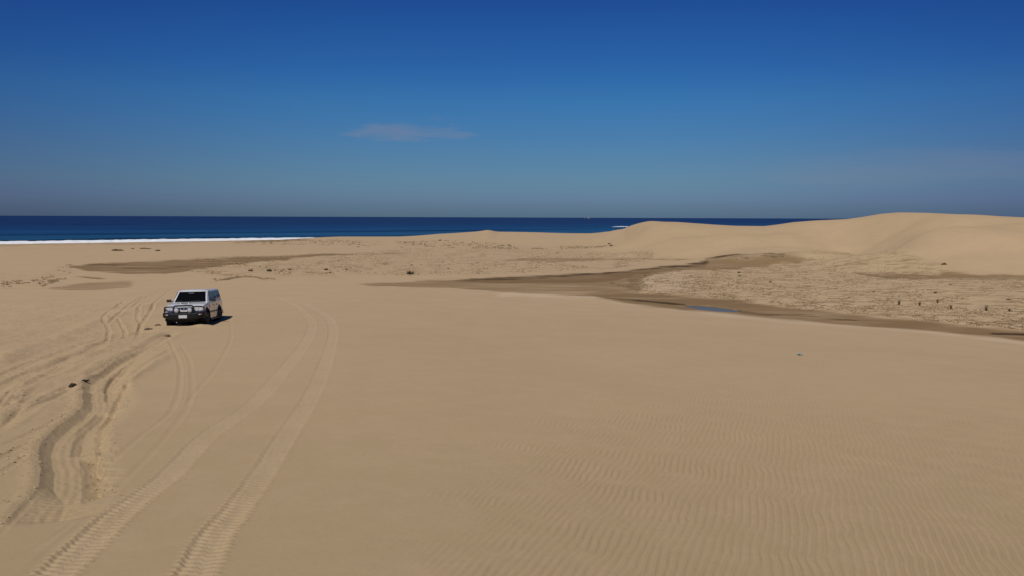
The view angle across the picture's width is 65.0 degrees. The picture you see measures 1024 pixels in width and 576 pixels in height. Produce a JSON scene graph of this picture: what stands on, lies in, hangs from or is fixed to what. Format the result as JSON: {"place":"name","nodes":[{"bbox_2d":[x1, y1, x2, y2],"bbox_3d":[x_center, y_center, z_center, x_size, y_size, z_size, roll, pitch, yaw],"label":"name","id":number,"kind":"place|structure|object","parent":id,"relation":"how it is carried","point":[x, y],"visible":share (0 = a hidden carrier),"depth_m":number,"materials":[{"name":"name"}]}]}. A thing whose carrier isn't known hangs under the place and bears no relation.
{"place":"outdoors","nodes":[
{"label":"outdoors","id":0,"kind":"place"},
{"bbox_2d":[0,216,836,240],"bbox_3d":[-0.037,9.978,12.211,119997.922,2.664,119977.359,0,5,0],"label":"sea water","id":1,"kind":"structure","parent":0,"point":[37,228],"depth_m":1048.82,"materials":[{"name":"blue liquid"}]},
{"bbox_2d":[0,237,316,243],"bbox_3d":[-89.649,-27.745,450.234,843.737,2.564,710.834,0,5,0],"label":"sea foam","id":2,"kind":"object","parent":1,"relation":"in","point":[102,241],"visible":0.15,"depth_m":371.34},
{"bbox_2d":[0,212,1023,575],"bbox_3d":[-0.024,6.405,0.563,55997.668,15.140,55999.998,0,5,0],"label":"sand ground","id":3,"kind":"structure","parent":0,"point":[556,418],"depth_m":20.23,"materials":[{"name":"beige sand"}]},
{"bbox_2d":[0,295,314,575],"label":"sand crumbs","id":4,"kind":"object","parent":3,"relation":"on","point":[1,523],"visible":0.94,"depth_m":14.74,"materials":[{"name":"beige sand"}]},
{"bbox_2d":[163,289,222,325],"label":"four wheel drive","id":5,"kind":"structure","parent":3,"relation":"on","point":[191,306],"depth_m":39.22,"materials":[{"name":"white paint"}]},
{"bbox_2d":[210,303,214,315],"bbox_3d":[-15.064,1.079,40.378,0.043,0.620,1.060,-1,2,-9],"label":"door","id":6,"kind":"structure","parent":5,"relation":"in","point":[212,304],"depth_m":40.41,"materials":[{"name":"white paint"}]},
{"bbox_2d":[211,291,216,298],"bbox_3d":[-15.351,0.374,41.386,0.126,0.467,0.976,-1,2,-9],"label":"side window","id":7,"kind":"structure","parent":5,"relation":"in","point":[212,292],"depth_m":41.36,"materials":[{"name":"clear glass"}]},
{"bbox_2d":[214,302,218,314],"bbox_3d":[-15.207,1.052,41.462,0.043,0.620,1.060,-1,2,-9],"label":"door","id":8,"kind":"structure","parent":5,"relation":"in","point":[216,304],"depth_m":41.39,"materials":[{"name":"white paint"}]},
{"bbox_2d":[215,290,220,298],"bbox_3d":[-15.518,0.349,42.398,0.126,0.467,0.909,-1,2,-9],"label":"quarter window","id":9,"kind":"structure","parent":5,"relation":"in","point":[216,291],"depth_m":42.35,"materials":[{"name":"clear glass"}]},
{"bbox_2d":[0,239,1023,330],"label":"plant litter","id":10,"kind":"object","parent":3,"relation":"on","point":[694,290],"visible":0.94,"depth_m":79.67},
{"bbox_2d":[0,0,1023,218],"label":"sky","id":11,"kind":"structure","parent":0,"point":[806,109],"materials":[{"name":"blue"}]},
{"bbox_2d":[686,306,739,311],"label":"pool water","id":12,"kind":"structure","parent":0,"point":[712,309],"depth_m":58.29,"materials":[{"name":"blue liquid"}]}
]}

